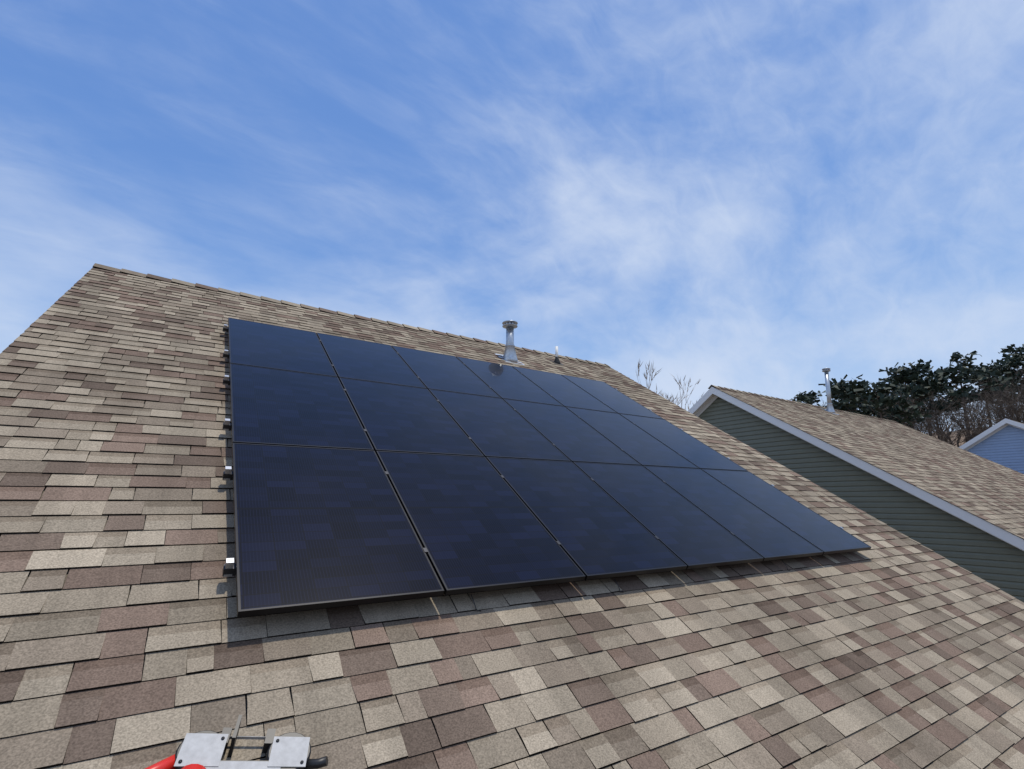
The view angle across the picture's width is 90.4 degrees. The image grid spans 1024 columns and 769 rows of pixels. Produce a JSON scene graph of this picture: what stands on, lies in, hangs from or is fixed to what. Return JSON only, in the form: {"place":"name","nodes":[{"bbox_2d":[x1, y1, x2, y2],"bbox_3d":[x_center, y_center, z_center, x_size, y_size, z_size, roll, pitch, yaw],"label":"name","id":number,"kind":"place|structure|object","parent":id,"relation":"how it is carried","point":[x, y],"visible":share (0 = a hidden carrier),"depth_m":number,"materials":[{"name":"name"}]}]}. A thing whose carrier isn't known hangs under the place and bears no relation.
{"place":"outdoors","nodes":[
{"label":"outdoors","id":0,"kind":"place"},
{"bbox_2d":[0,0,1023,432],"label":"sky","id":1,"kind":"structure","parent":0,"point":[762,197],"materials":[{"name":"blue"}]},
{"bbox_2d":[928,429,972,446],"bbox_3d":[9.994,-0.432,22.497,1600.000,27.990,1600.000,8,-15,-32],"label":"ground","id":2,"kind":"structure","parent":0,"point":[961,444],"depth_m":95.98,"materials":[{"name":"grey"}]},
{"bbox_2d":[0,263,1023,768],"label":"house","id":3,"kind":"structure","parent":2,"relation":"on","point":[346,541],"depth_m":3.37,"materials":[{"name":"beige"}]},
{"bbox_2d":[145,715,327,768],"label":"portable band saw","id":4,"kind":"object","parent":3,"relation":"on","point":[205,749],"visible":1,"depth_m":1.85,"materials":[{"name":"silver metal"}]},
{"bbox_2d":[636,358,702,409],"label":"bare tree","id":5,"kind":"object","parent":2,"relation":"on","point":[679,386],"visible":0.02,"depth_m":28.01,"materials":[{"name":"brown plant"}]},
{"bbox_2d":[790,390,825,406],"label":"pine tree","id":6,"kind":"object","parent":2,"relation":"on","point":[810,398],"visible":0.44,"depth_m":67.21,"materials":[{"name":"green plant"}]},
{"bbox_2d":[688,368,1023,601],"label":"neighbour house","id":7,"kind":"structure","parent":2,"relation":"on","point":[962,508],"depth_m":11.87,"materials":[{"name":"green"}]},
{"bbox_2d":[818,374,897,416],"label":"pine tree","id":8,"kind":"object","parent":2,"relation":"on","point":[842,387],"visible":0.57,"depth_m":50.18,"materials":[{"name":"green plant"}]},
{"bbox_2d":[832,389,902,418],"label":"pine tree","id":9,"kind":"object","parent":2,"relation":"on","point":[859,403],"visible":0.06,"depth_m":55.80,"materials":[{"name":"green plant"}]},
{"bbox_2d":[843,379,931,426],"bbox_3d":[34.594,7.436,46.517,6.765,15.867,6.736,-5,-14,19],"label":"pine tree","id":10,"kind":"object","parent":2,"relation":"on","point":[886,390],"visible":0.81,"depth_m":46.59,"materials":[{"name":"green plant"}]},
{"bbox_2d":[860,359,949,427],"bbox_3d":[42.530,6.495,54.190,8.204,18.041,8.398,-6,-14,23],"label":"pine tree","id":11,"kind":"object","parent":2,"relation":"on","point":[911,375],"visible":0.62,"depth_m":54.20,"materials":[{"name":"green plant"}]},
{"bbox_2d":[876,362,939,427],"bbox_3d":[48.974,6.118,62.742,9.010,18.630,8.383,8,-15,-32],"label":"pine tree","id":12,"kind":"object","parent":2,"relation":"on","point":[883,379],"visible":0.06,"depth_m":64.50,"materials":[{"name":"green plant"}]},
{"bbox_2d":[878,393,981,446],"bbox_3d":[37.817,7.503,45.745,8.279,14.753,9.896,-12,-18,42],"label":"bare tree","id":13,"kind":"object","parent":2,"relation":"on","point":[941,434],"visible":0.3,"depth_m":45.16,"materials":[{"name":"brown plant"}]},
{"bbox_2d":[861,392,1000,446],"bbox_3d":[42.901,7.452,50.666,11.084,14.840,11.463,8,-15,-32],"label":"bare tree","id":14,"kind":"object","parent":2,"relation":"on","point":[951,431],"visible":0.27,"depth_m":49.35,"materials":[{"name":"brown plant"}]},
{"bbox_2d":[922,385,962,431],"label":"pine tree","id":15,"kind":"object","parent":2,"relation":"on","point":[946,400],"visible":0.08,"depth_m":66.23,"materials":[{"name":"green plant"}]},
{"bbox_2d":[906,397,979,440],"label":"bare tree","id":16,"kind":"object","parent":2,"relation":"on","point":[946,419],"visible":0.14,"depth_m":61.96,"materials":[{"name":"brown plant"}]},
{"bbox_2d":[921,398,971,438],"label":"bare tree","id":17,"kind":"object","parent":2,"relation":"on","point":[943,421],"visible":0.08,"depth_m":72.39,"materials":[{"name":"brown plant"}]},
{"bbox_2d":[882,392,1020,445],"bbox_3d":[41.726,7.876,48.104,10.744,14.106,9.844,-6,-15,26],"label":"bare tree","id":18,"kind":"object","parent":2,"relation":"on","point":[978,433],"visible":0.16,"depth_m":47.32,"materials":[{"name":"brown plant"}]},
{"bbox_2d":[916,350,1012,440],"bbox_3d":[44.169,5.773,49.548,7.485,17.984,6.675,-3,-13,12],"label":"pine tree","id":19,"kind":"object","parent":2,"relation":"on","point":[942,376],"visible":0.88,"depth_m":50.25,"materials":[{"name":"green plant"}]},
{"bbox_2d":[906,385,1023,446],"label":"bare tree","id":20,"kind":"object","parent":2,"relation":"on","point":[953,419],"visible":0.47,"depth_m":49.11,"materials":[{"name":"brown plant"}]},
{"bbox_2d":[923,378,1013,444],"bbox_3d":[50.079,6.925,58.586,8.240,16.762,13.462,8,-15,-32],"label":"bare tree","id":21,"kind":"object","parent":2,"relation":"on","point":[963,411],"visible":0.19,"depth_m":57.17,"materials":[{"name":"brown plant"}]},
{"bbox_2d":[943,368,1023,431],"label":"bare tree","id":22,"kind":"object","parent":2,"relation":"on","point":[975,410],"visible":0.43,"depth_m":46.48,"materials":[{"name":"brown plant"}]},
{"bbox_2d":[951,376,1023,435],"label":"bare tree","id":23,"kind":"object","parent":2,"relation":"on","point":[1000,409],"visible":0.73,"depth_m":46.11,"materials":[{"name":"brown plant"}]},
{"bbox_2d":[951,358,1023,423],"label":"pine tree","id":24,"kind":"object","parent":2,"relation":"on","point":[992,367],"visible":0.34,"depth_m":57.46,"materials":[{"name":"green plant"}]},
{"bbox_2d":[953,387,1023,434],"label":"bare tree","id":25,"kind":"object","parent":2,"relation":"on","point":[992,413],"visible":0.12,"depth_m":52.05,"materials":[{"name":"brown plant"}]},
{"bbox_2d":[959,418,1023,473],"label":"blue house","id":26,"kind":"structure","parent":2,"relation":"on","point":[1001,442],"depth_m":21.51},
{"bbox_2d":[964,366,1023,443],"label":"bare tree","id":27,"kind":"object","parent":2,"relation":"on","point":[1001,399],"visible":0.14,"depth_m":51.98,"materials":[{"name":"brown plant"}]},
{"bbox_2d":[965,363,1023,406],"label":"pine tree","id":28,"kind":"object","parent":2,"relation":"on","point":[1013,376],"visible":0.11,"depth_m":62.81,"materials":[{"name":"green plant"}]},
{"bbox_2d":[971,374,1023,422],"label":"bare tree","id":29,"kind":"object","parent":2,"relation":"on","point":[1004,396],"visible":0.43,"depth_m":49.46,"materials":[{"name":"brown plant"}]},
{"bbox_2d":[971,366,1023,432],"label":"bare tree","id":30,"kind":"object","parent":2,"relation":"on","point":[1005,403],"visible":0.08,"depth_m":58.52,"materials":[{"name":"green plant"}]},
{"bbox_2d":[987,349,1023,403],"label":"pine tree","id":31,"kind":"object","parent":2,"relation":"on","point":[1016,360],"visible":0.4,"depth_m":61.52,"materials":[{"name":"green plant"}]},
{"bbox_2d":[998,344,1023,383],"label":"pine tree","id":32,"kind":"object","parent":2,"relation":"on","point":[1009,349],"visible":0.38,"depth_m":64.13,"materials":[{"name":"green plant"}]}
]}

